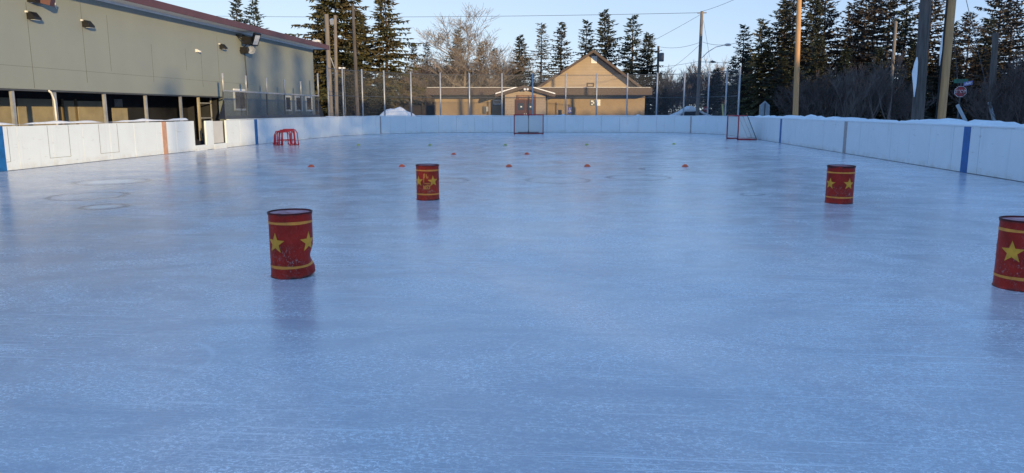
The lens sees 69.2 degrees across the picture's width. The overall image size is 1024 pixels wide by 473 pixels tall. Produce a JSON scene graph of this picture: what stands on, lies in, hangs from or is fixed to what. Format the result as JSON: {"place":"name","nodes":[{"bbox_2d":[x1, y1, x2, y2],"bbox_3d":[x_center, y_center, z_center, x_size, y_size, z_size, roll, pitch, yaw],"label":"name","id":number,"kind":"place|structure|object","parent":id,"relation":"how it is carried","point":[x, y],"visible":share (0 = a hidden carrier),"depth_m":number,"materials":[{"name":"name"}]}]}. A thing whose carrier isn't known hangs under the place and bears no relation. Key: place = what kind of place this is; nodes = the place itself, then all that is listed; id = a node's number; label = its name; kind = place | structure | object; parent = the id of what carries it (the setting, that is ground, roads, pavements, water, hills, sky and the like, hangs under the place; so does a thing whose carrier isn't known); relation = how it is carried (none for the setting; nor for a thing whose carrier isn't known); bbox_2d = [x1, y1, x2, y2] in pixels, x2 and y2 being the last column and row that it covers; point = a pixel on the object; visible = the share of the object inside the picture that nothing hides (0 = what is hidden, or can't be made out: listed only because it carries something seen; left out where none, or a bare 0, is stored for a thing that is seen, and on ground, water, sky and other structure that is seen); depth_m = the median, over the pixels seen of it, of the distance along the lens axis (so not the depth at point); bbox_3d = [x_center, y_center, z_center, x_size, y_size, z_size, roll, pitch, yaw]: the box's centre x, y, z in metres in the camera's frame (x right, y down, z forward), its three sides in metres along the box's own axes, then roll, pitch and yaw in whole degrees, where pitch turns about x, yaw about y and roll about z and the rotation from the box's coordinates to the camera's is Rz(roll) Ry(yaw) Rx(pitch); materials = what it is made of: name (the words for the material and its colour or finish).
{"place":"outdoors","nodes":[
{"label":"outdoors","id":0,"kind":"place"},
{"bbox_2d":[0,132,1023,472],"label":"ice rink","id":1,"kind":"structure","parent":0,"point":[628,302],"depth_m":5.56,"materials":[{"name":"ice"}]},
{"bbox_2d":[267,208,314,279],"bbox_3d":[-2.023,0.062,6.812,0.402,0.595,0.402,1,10,5],"label":"steel drum","id":2,"kind":"object","parent":1,"relation":"on","point":[291,236],"visible":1,"depth_m":6.66,"materials":[{"name":"metal"}]},
{"bbox_2d":[416,164,438,200],"bbox_3d":[-1.434,-0.927,12.630,0.402,0.595,0.402,1,10,5],"label":"steel drum","id":3,"kind":"object","parent":1,"relation":"on","point":[427,182],"visible":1,"depth_m":12.48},
{"bbox_2d":[0,116,1023,181],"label":"rink boards","id":4,"kind":"object","parent":1,"relation":"on","point":[995,151],"visible":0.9,"depth_m":25.15,"materials":[{"name":"white plastic"}]},
{"bbox_2d":[213,121,223,142],"bbox_3d":[-11.735,-4.162,29.551,0.060,0.860,0.889,1,10,5],"label":"gate door","id":5,"kind":"structure","parent":4,"relation":"in","point":[217,125],"depth_m":29.59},
{"bbox_2d":[218,73,323,119],"bbox_3d":[-11.216,-6.464,35.638,0.144,3.200,12.355,1,10,5],"label":"fence","id":6,"kind":"object","parent":4,"relation":"attached to","point":[247,117],"visible":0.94,"depth_m":34.30,"materials":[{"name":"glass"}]},
{"bbox_2d":[0,115,1023,126],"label":"snow cap","id":7,"kind":"object","parent":4,"relation":"on","point":[85,121],"visible":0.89,"depth_m":24.49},
{"bbox_2d":[514,114,543,133],"bbox_3d":[1.057,-7.195,47.543,1.894,1.250,1.127,0,10,0],"label":"hockey goal","id":8,"kind":"object","parent":1,"relation":"on","point":[528,121],"visible":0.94,"depth_m":47.66,"materials":[{"name":"metal"}]},
{"bbox_2d":[326,66,740,116],"bbox_3d":[1.226,-8.537,47.232,24.195,4.000,8.145,-1,10,-4],"label":"chain link fence","id":9,"kind":"object","parent":1,"relation":"on","point":[578,95],"visible":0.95,"depth_m":50.08,"materials":[{"name":"metal"}]},
{"bbox_2d":[726,115,756,139],"bbox_3d":[12.033,-5.702,38.758,1.127,1.250,1.894,0,10,-1],"label":"hockey goal","id":10,"kind":"object","parent":1,"relation":"on","point":[733,119],"visible":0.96,"depth_m":38.64,"materials":[{"name":"fabric"}]},
{"bbox_2d":[824,164,855,203],"bbox_3d":[5.378,-0.859,12.171,0.442,0.613,0.442,1,10,5],"label":"steel drum","id":11,"kind":"object","parent":1,"relation":"on","point":[840,179],"visible":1,"depth_m":12.01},
{"bbox_2d":[992,215,1023,291],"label":"steel drum","id":12,"kind":"object","parent":1,"relation":"on","point":[1008,273],"visible":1,"depth_m":6.25,"materials":[{"name":"metal"}]},
{"bbox_2d":[2,114,1021,181],"bbox_3d":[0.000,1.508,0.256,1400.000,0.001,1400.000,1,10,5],"label":"snow ground","id":13,"kind":"structure","parent":0,"point":[645,132],"depth_m":23.18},
{"bbox_2d":[0,0,329,144],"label":"community hall","id":14,"kind":"structure","parent":13,"relation":"on","point":[131,59],"depth_m":26.76,"materials":[{"name":"metal"}]},
{"bbox_2d":[25,10,41,20],"bbox_3d":[-13.534,-6.244,20.987,0.246,0.244,0.320,1,10,5],"label":"wall lamp","id":15,"kind":"object","parent":14,"relation":"attached to","point":[35,16],"visible":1,"depth_m":20.91,"materials":[{"name":"black plastic"}]},
{"bbox_2d":[27,0,54,6],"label":"floodlight","id":16,"kind":"object","parent":14,"relation":"attached to","point":[49,2],"visible":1,"depth_m":21.12,"materials":[{"name":"black plastic"}]},
{"bbox_2d":[80,19,94,27],"bbox_3d":[-13.326,-6.679,23.320,0.246,0.244,0.320,1,10,5],"label":"wall lamp","id":17,"kind":"object","parent":14,"relation":"attached to","point":[87,24],"visible":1,"depth_m":23.23,"materials":[{"name":"black plastic"}]},
{"bbox_2d":[233,89,245,110],"bbox_3d":[-12.495,-6.289,34.156,0.049,0.975,1.264,1,10,5],"label":"window","id":18,"kind":"structure","parent":14,"relation":"in","point":[239,97],"depth_m":34.08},
{"bbox_2d":[240,46,254,53],"bbox_3d":[-12.159,-8.611,34.275,0.612,0.366,0.450,1,10,5],"label":"horn loudspeaker","id":19,"kind":"object","parent":14,"relation":"attached to","point":[248,50],"visible":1,"depth_m":34.22,"materials":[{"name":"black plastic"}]},
{"bbox_2d":[236,32,260,50],"bbox_3d":[-12.009,-8.909,34.011,1.010,0.838,0.749,1,10,5],"label":"floodlight","id":20,"kind":"object","parent":14,"relation":"attached to","point":[254,40],"visible":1,"depth_m":33.89,"materials":[{"name":"black metal"}]},
{"bbox_2d":[285,96,291,110],"bbox_3d":[-11.996,-7.130,39.802,0.049,0.825,0.894,1,10,5],"label":"window","id":21,"kind":"structure","parent":14,"relation":"in","point":[288,99],"depth_m":39.86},
{"bbox_2d":[295,96,302,110],"bbox_3d":[-11.862,-7.394,41.316,0.049,0.842,1.009,1,10,5],"label":"window","id":22,"kind":"structure","parent":14,"relation":"in","point":[297,98],"depth_m":41.16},
{"bbox_2d":[305,96,312,110],"bbox_3d":[-11.722,-7.668,42.886,0.049,0.860,1.011,1,10,5],"label":"window","id":23,"kind":"structure","parent":14,"relation":"in","point":[308,99],"depth_m":42.87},
{"bbox_2d":[226,0,248,22],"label":"spruce tree","id":24,"kind":"object","parent":13,"relation":"on","point":[238,2],"visible":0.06,"depth_m":71.94,"materials":[{"name":"green plant"}]},
{"bbox_2d":[238,0,267,28],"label":"spruce tree","id":25,"kind":"object","parent":13,"relation":"on","point":[254,12],"visible":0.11,"depth_m":69.19,"materials":[{"name":"green plant"}]},
{"bbox_2d":[312,15,338,115],"bbox_3d":[-13.474,-11.742,53.714,1.862,8.252,0.417,0,10,0],"label":"utility pole","id":26,"kind":"object","parent":13,"relation":"on","point":[334,22],"visible":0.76,"depth_m":53.51,"materials":[{"name":"wood"}]},
{"bbox_2d":[307,3,349,109],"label":"spruce tree","id":27,"kind":"object","parent":13,"relation":"on","point":[322,21],"visible":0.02,"depth_m":67.70,"materials":[{"name":"green plant"}]},
{"bbox_2d":[324,14,333,115],"bbox_3d":[-12.988,-11.562,52.811,0.368,8.197,0.340,1,10,5],"label":"utility pole","id":28,"kind":"object","parent":13,"relation":"on","point":[327,40],"visible":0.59,"depth_m":52.51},
{"bbox_2d":[351,4,359,115],"bbox_3d":[-11.498,-12.372,54.703,0.332,9.161,0.280,1,10,5],"label":"utility pole","id":29,"kind":"object","parent":13,"relation":"on","point":[355,55],"visible":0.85,"depth_m":54.51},
{"bbox_2d":[333,67,378,116],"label":"spruce tree","id":30,"kind":"object","parent":13,"relation":"on","point":[351,99],"visible":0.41,"depth_m":58.75,"materials":[{"name":"green plant"}]},
{"bbox_2d":[285,0,427,117],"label":"spruce tree","id":31,"kind":"object","parent":13,"relation":"on","point":[345,59],"visible":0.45,"depth_m":63.47,"materials":[{"name":"green plant"}]},
{"bbox_2d":[348,13,403,108],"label":"spruce tree","id":32,"kind":"object","parent":13,"relation":"on","point":[364,33],"visible":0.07,"depth_m":69.72,"materials":[{"name":"green plant"}]},
{"bbox_2d":[366,82,397,115],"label":"spruce tree","id":33,"kind":"object","parent":13,"relation":"on","point":[381,105],"visible":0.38,"depth_m":60.78,"materials":[{"name":"green plant"}]},
{"bbox_2d":[362,0,426,110],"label":"spruce tree","id":34,"kind":"object","parent":13,"relation":"on","point":[386,57],"visible":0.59,"depth_m":67.72,"materials":[{"name":"green plant"}]},
{"bbox_2d":[378,107,414,116],"bbox_3d":[-8.879,-9.092,57.286,4.200,1.824,3.200,1,10,5],"label":"snow pile","id":35,"kind":"object","parent":13,"relation":"on","point":[395,111],"visible":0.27,"depth_m":56.53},
{"bbox_2d":[373,70,422,105],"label":"bare shrub","id":36,"kind":"object","parent":13,"relation":"on","point":[412,80],"visible":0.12,"depth_m":73.34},
{"bbox_2d":[403,44,421,67],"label":"spruce tree","id":37,"kind":"object","parent":13,"relation":"on","point":[412,63],"visible":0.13,"depth_m":81.79,"materials":[{"name":"green plant"}]},
{"bbox_2d":[396,103,434,114],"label":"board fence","id":38,"kind":"object","parent":13,"relation":"on","point":[419,110],"visible":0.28,"depth_m":65.03,"materials":[{"name":"brown wood"}]},
{"bbox_2d":[394,61,441,105],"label":"bare shrub","id":39,"kind":"object","parent":13,"relation":"on","point":[425,75],"visible":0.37,"depth_m":76.56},
{"bbox_2d":[406,54,448,81],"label":"bare shrub","id":40,"kind":"object","parent":13,"relation":"on","point":[424,63],"visible":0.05,"depth_m":81.42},
{"bbox_2d":[420,61,477,100],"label":"bare shrub","id":41,"kind":"object","parent":13,"relation":"on","point":[443,78],"visible":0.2,"depth_m":77.44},
{"bbox_2d":[445,28,467,68],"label":"spruce tree","id":42,"kind":"object","parent":13,"relation":"on","point":[451,58],"visible":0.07,"depth_m":89.16,"materials":[{"name":"green plant"}]},
{"bbox_2d":[447,58,505,86],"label":"bare shrub","id":43,"kind":"object","parent":13,"relation":"on","point":[471,81],"visible":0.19,"depth_m":77.24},
{"bbox_2d":[413,3,545,86],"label":"bare tree","id":44,"kind":"object","parent":13,"relation":"on","point":[459,62],"visible":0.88,"depth_m":74.76,"materials":[{"name":"plant"}]},
{"bbox_2d":[473,41,489,86],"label":"spruce tree","id":45,"kind":"object","parent":13,"relation":"on","point":[481,59],"visible":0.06,"depth_m":89.29,"materials":[{"name":"green plant"}]},
{"bbox_2d":[493,67,537,86],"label":"bare shrub","id":46,"kind":"object","parent":13,"relation":"on","point":[506,85],"visible":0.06,"depth_m":80.43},
{"bbox_2d":[507,34,536,86],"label":"spruce tree","id":47,"kind":"object","parent":13,"relation":"on","point":[519,44],"visible":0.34,"depth_m":77.72,"materials":[{"name":"green plant"}]},
{"bbox_2d":[426,50,651,116],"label":"clubhouse","id":48,"kind":"structure","parent":13,"relation":"on","point":[591,64],"depth_m":63.00,"materials":[{"name":"beige paint"}]},
{"bbox_2d":[527,23,553,84],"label":"spruce tree","id":49,"kind":"object","parent":13,"relation":"on","point":[542,46],"visible":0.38,"depth_m":83.36,"materials":[{"name":"green plant"}]},
{"bbox_2d":[539,22,574,83],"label":"spruce tree","id":50,"kind":"object","parent":13,"relation":"on","point":[560,57],"visible":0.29,"depth_m":85.67,"materials":[{"name":"green plant"}]},
{"bbox_2d":[571,19,598,61],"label":"spruce tree","id":51,"kind":"object","parent":13,"relation":"on","point":[584,46],"visible":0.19,"depth_m":89.28,"materials":[{"name":"green plant"}]},
{"bbox_2d":[589,8,625,65],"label":"spruce tree","id":52,"kind":"object","parent":13,"relation":"on","point":[608,40],"visible":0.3,"depth_m":86.90,"materials":[{"name":"green plant"}]},
{"bbox_2d":[615,15,655,112],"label":"spruce tree","id":53,"kind":"object","parent":13,"relation":"on","point":[630,45],"visible":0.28,"depth_m":84.93,"materials":[{"name":"green plant"}]},
{"bbox_2d":[621,62,649,114],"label":"spruce tree","id":54,"kind":"object","parent":13,"relation":"on","point":[631,75],"visible":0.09,"depth_m":76.19,"materials":[{"name":"green plant"}]},
{"bbox_2d":[628,32,675,114],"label":"spruce tree","id":55,"kind":"object","parent":13,"relation":"on","point":[648,43],"visible":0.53,"depth_m":79.83,"materials":[{"name":"green plant"}]},
{"bbox_2d":[655,46,663,114],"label":"utility pole","id":56,"kind":"object","parent":13,"relation":"on","point":[660,57],"visible":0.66,"depth_m":75.94,"materials":[{"name":"wood"}]},
{"bbox_2d":[653,88,672,114],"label":"spruce tree","id":57,"kind":"object","parent":13,"relation":"on","point":[664,105],"visible":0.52,"depth_m":78.56,"materials":[{"name":"green plant"}]},
{"bbox_2d":[314,51,1020,119],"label":"wood","id":58,"kind":"object","parent":13,"relation":"on","point":[770,88],"depth_m":73.86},
{"bbox_2d":[652,80,695,112],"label":"bare shrub","id":59,"kind":"object","parent":13,"relation":"on","point":[677,101],"visible":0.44,"depth_m":82.25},
{"bbox_2d":[659,70,707,111],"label":"bare shrub","id":60,"kind":"object","parent":13,"relation":"on","point":[688,92],"visible":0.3,"depth_m":86.62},
{"bbox_2d":[673,106,710,115],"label":"parked car","id":61,"kind":"object","parent":13,"relation":"on","point":[687,109],"visible":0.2,"depth_m":72.21,"materials":[{"name":"paint"}]},
{"bbox_2d":[682,61,706,105],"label":"bare tree","id":62,"kind":"object","parent":13,"relation":"on","point":[694,68],"visible":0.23,"depth_m":89.35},
{"bbox_2d":[674,66,728,112],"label":"bare shrub","id":63,"kind":"object","parent":13,"relation":"on","point":[695,77],"visible":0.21,"depth_m":87.42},
{"bbox_2d":[695,11,730,115],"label":"utility pole","id":64,"kind":"object","parent":13,"relation":"on","point":[700,57],"visible":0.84,"depth_m":68.10,"materials":[{"name":"wood"}]},
{"bbox_2d":[237,13,672,16],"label":"power line","id":65,"kind":"object","parent":64,"relation":"attached to","point":[538,15],"visible":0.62,"depth_m":72.73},
{"bbox_2d":[695,68,730,115],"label":"tree","id":66,"kind":"object","parent":13,"relation":"on","point":[716,92],"visible":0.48,"depth_m":78.29,"materials":[{"name":"green plant"}]},
{"bbox_2d":[702,53,727,77],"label":"bare tree","id":67,"kind":"object","parent":13,"relation":"on","point":[721,69],"visible":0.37,"depth_m":92.45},
{"bbox_2d":[710,55,752,116],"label":"spruce tree","id":68,"kind":"object","parent":13,"relation":"on","point":[730,68],"visible":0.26,"depth_m":72.39,"materials":[{"name":"green plant"}]},
{"bbox_2d":[717,24,756,115],"bbox_3d":[20.328,-14.006,65.147,4.693,8.930,5.728,1,9,6],"label":"spruce tree","id":69,"kind":"object","parent":13,"relation":"on","point":[744,56],"visible":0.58,"depth_m":64.38,"materials":[{"name":"green plant"}]},
{"bbox_2d":[474,114,1023,125],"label":"snow bank","id":70,"kind":"structure","parent":13,"relation":"on","point":[971,122],"depth_m":20.98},
{"bbox_2d":[716,18,789,115],"bbox_3d":[19.999,-13.119,60.776,5.022,9.279,7.542,-6,11,-30],"label":"spruce tree","id":71,"kind":"object","parent":13,"relation":"on","point":[753,109],"visible":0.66,"depth_m":60.03,"materials":[{"name":"green plant"}]},
{"bbox_2d":[759,101,769,115],"bbox_3d":[16.772,-7.945,49.364,0.680,2.119,0.105,0,10,0],"label":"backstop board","id":72,"kind":"object","parent":13,"relation":"on","point":[764,108],"visible":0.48,"depth_m":49.28,"materials":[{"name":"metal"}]},
{"bbox_2d":[751,57,792,115],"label":"spruce tree","id":73,"kind":"object","parent":13,"relation":"on","point":[783,65],"visible":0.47,"depth_m":56.73,"materials":[{"name":"green plant"}]},
{"bbox_2d":[747,0,801,112],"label":"spruce tree","id":74,"kind":"object","parent":13,"relation":"on","point":[784,43],"visible":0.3,"depth_m":60.03,"materials":[{"name":"green plant"}]},
{"bbox_2d":[748,0,829,103],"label":"spruce tree","id":75,"kind":"object","parent":13,"relation":"on","point":[794,6],"visible":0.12,"depth_m":67.68,"materials":[{"name":"green plant"}]},
{"bbox_2d":[757,0,830,115],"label":"spruce tree","id":76,"kind":"object","parent":13,"relation":"on","point":[813,28],"visible":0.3,"depth_m":55.98,"materials":[{"name":"green plant"}]},
{"bbox_2d":[793,0,801,115],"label":"utility pole","id":77,"kind":"object","parent":13,"relation":"on","point":[797,62],"visible":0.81,"depth_m":40.85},
{"bbox_2d":[773,78,833,115],"bbox_3d":[18.678,-8.276,46.957,4.349,3.701,3.244,3,10,15],"label":"bare shrub","id":78,"kind":"object","parent":13,"relation":"on","point":[783,105],"visible":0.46,"depth_m":47.19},
{"bbox_2d":[779,37,837,116],"bbox_3d":[21.981,-10.795,52.811,4.755,6.772,4.305,9,12,41],"label":"spruce tree","id":79,"kind":"object","parent":13,"relation":"on","point":[817,49],"visible":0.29,"depth_m":52.51,"materials":[{"name":"green plant"}]},
{"bbox_2d":[787,63,864,116],"bbox_3d":[19.302,-8.265,44.961,5.168,4.358,3.843,1,10,6],"label":"bare shrub","id":80,"kind":"object","parent":13,"relation":"on","point":[823,96],"visible":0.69,"depth_m":44.74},
{"bbox_2d":[802,0,856,117],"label":"spruce tree","id":81,"kind":"object","parent":13,"relation":"on","point":[829,23],"visible":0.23,"depth_m":57.76,"materials":[{"name":"green plant"}]},
{"bbox_2d":[826,47,856,116],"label":"spruce tree","id":82,"kind":"object","parent":13,"relation":"on","point":[845,56],"visible":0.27,"depth_m":54.37,"materials":[{"name":"green plant"}]},
{"bbox_2d":[814,2,872,116],"bbox_3d":[25.665,-12.971,56.807,5.664,9.701,5.610,4,10,20],"label":"spruce tree","id":83,"kind":"object","parent":13,"relation":"on","point":[849,32],"visible":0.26,"depth_m":55.98,"materials":[{"name":"green plant"}]},
{"bbox_2d":[812,64,879,117],"bbox_3d":[19.528,-8.106,43.997,3.248,4.371,4.095,2,10,12],"label":"bare shrub","id":84,"kind":"object","parent":13,"relation":"on","point":[852,83],"visible":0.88,"depth_m":43.02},
{"bbox_2d":[833,0,889,72],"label":"spruce tree","id":85,"kind":"object","parent":13,"relation":"on","point":[865,5],"visible":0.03,"depth_m":65.35,"materials":[{"name":"green plant"}]},
{"bbox_2d":[834,71,893,118],"bbox_3d":[21.662,-8.168,45.417,3.806,4.012,3.008,-2,10,-13],"label":"bare shrub","id":86,"kind":"object","parent":13,"relation":"on","point":[874,97],"visible":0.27,"depth_m":45.47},
{"bbox_2d":[824,0,904,117],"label":"spruce tree","id":87,"kind":"object","parent":13,"relation":"on","point":[871,46],"visible":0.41,"depth_m":54.82,"materials":[{"name":"green plant"}]},
{"bbox_2d":[848,46,895,119],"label":"spruce tree","id":88,"kind":"object","parent":13,"relation":"on","point":[878,53],"visible":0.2,"depth_m":50.66,"materials":[{"name":"green plant"}]},
{"bbox_2d":[859,49,906,119],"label":"bare tree","id":89,"kind":"object","parent":13,"relation":"on","point":[878,82],"visible":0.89,"depth_m":42.64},
{"bbox_2d":[855,0,913,116],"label":"spruce tree","id":90,"kind":"object","parent":13,"relation":"on","point":[895,3],"visible":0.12,"depth_m":59.45,"materials":[{"name":"green plant"}]},
{"bbox_2d":[887,21,897,119],"bbox_3d":[24.046,-9.979,46.994,0.263,7.026,0.220,1,10,5],"label":"utility pole","id":91,"kind":"object","parent":13,"relation":"on","point":[894,41],"visible":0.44,"depth_m":46.61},
{"bbox_2d":[860,75,937,120],"bbox_3d":[22.642,-7.814,43.937,3.110,3.790,4.177,-5,11,-26],"label":"bare shrub","id":92,"kind":"object","parent":13,"relation":"on","point":[905,100],"visible":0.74,"depth_m":43.35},
{"bbox_2d":[876,41,936,120],"bbox_3d":[26.587,-9.847,49.325,3.848,6.054,4.251,7,11,38],"label":"spruce tree","id":93,"kind":"object","parent":13,"relation":"on","point":[912,52],"visible":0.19,"depth_m":48.85,"materials":[{"name":"green plant"}]},
{"bbox_2d":[878,0,951,120],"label":"spruce tree","id":94,"kind":"object","parent":13,"relation":"on","point":[903,34],"visible":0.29,"depth_m":52.96,"materials":[{"name":"green plant"}]},
{"bbox_2d":[911,0,931,119],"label":"utility pole","id":95,"kind":"object","parent":13,"relation":"on","point":[919,74],"visible":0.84,"depth_m":25.21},
{"bbox_2d":[887,0,961,117],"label":"spruce tree","id":96,"kind":"object","parent":13,"relation":"on","point":[934,12],"visible":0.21,"depth_m":52.19,"materials":[{"name":"green plant"}]},
{"bbox_2d":[925,57,960,118],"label":"spruce tree","id":97,"kind":"object","parent":13,"relation":"on","point":[932,111],"visible":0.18,"depth_m":50.90,"materials":[{"name":"green plant"}]},
{"bbox_2d":[935,0,955,118],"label":"utility pole","id":98,"kind":"object","parent":13,"relation":"on","point":[945,53],"visible":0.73,"depth_m":25.23,"materials":[{"name":"brown wood"}]},
{"bbox_2d":[928,20,967,117],"bbox_3d":[32.008,-11.755,54.750,4.153,8.105,4.286,-2,10,-12],"label":"spruce tree","id":99,"kind":"object","parent":13,"relation":"on","point":[956,41],"visible":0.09,"depth_m":54.18,"materials":[{"name":"green plant"}]},
{"bbox_2d":[930,12,990,119],"bbox_3d":[30.228,-10.785,49.019,4.210,7.969,4.003,3,10,17],"label":"spruce tree","id":100,"kind":"object","parent":13,"relation":"on","point":[967,40],"visible":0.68,"depth_m":48.65,"materials":[{"name":"green plant"}]},
{"bbox_2d":[954,79,972,118],"bbox_3d":[22.784,-6.407,37.554,0.945,3.046,0.551,-4,10,-22],"label":"stop sign","id":101,"kind":"object","parent":13,"relation":"on","point":[965,82],"visible":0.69,"depth_m":37.29,"materials":[{"name":"metal"}]},
{"bbox_2d":[955,18,1004,120],"bbox_3d":[32.406,-10.940,50.740,4.010,7.851,4.149,3,10,15],"label":"spruce tree","id":102,"kind":"object","parent":13,"relation":"on","point":[988,44],"visible":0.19,"depth_m":50.27,"materials":[{"name":"green plant"}]},
{"bbox_2d":[948,79,1023,122],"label":"bare shrub","id":103,"kind":"object","parent":13,"relation":"on","point":[1009,109],"visible":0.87,"depth_m":32.56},
{"bbox_2d":[952,0,1023,111],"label":"spruce tree","id":104,"kind":"object","parent":13,"relation":"on","point":[997,3],"visible":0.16,"depth_m":54.09,"materials":[{"name":"green plant"}]},
{"bbox_2d":[986,32,998,120],"bbox_3d":[21.591,-6.608,33.372,0.464,4.955,0.300,1,10,5],"label":"utility pole","id":105,"kind":"object","parent":13,"relation":"on","point":[994,57],"visible":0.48,"depth_m":33.08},
{"bbox_2d":[962,0,1023,123],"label":"spruce tree","id":106,"kind":"object","parent":13,"relation":"on","point":[1004,51],"visible":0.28,"depth_m":44.76,"materials":[{"name":"green plant"}]},
{"bbox_2d":[976,69,1023,123],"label":"bare shrub","id":107,"kind":"object","parent":13,"relation":"on","point":[1007,93],"visible":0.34,"depth_m":33.11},
{"bbox_2d":[978,52,1023,123],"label":"bare shrub","id":108,"kind":"object","parent":13,"relation":"on","point":[1021,80],"visible":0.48,"depth_m":32.77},
{"bbox_2d":[157,0,1023,111],"label":"sky","id":109,"kind":"structure","parent":0,"point":[721,23],"materials":[{"name":"blue"}]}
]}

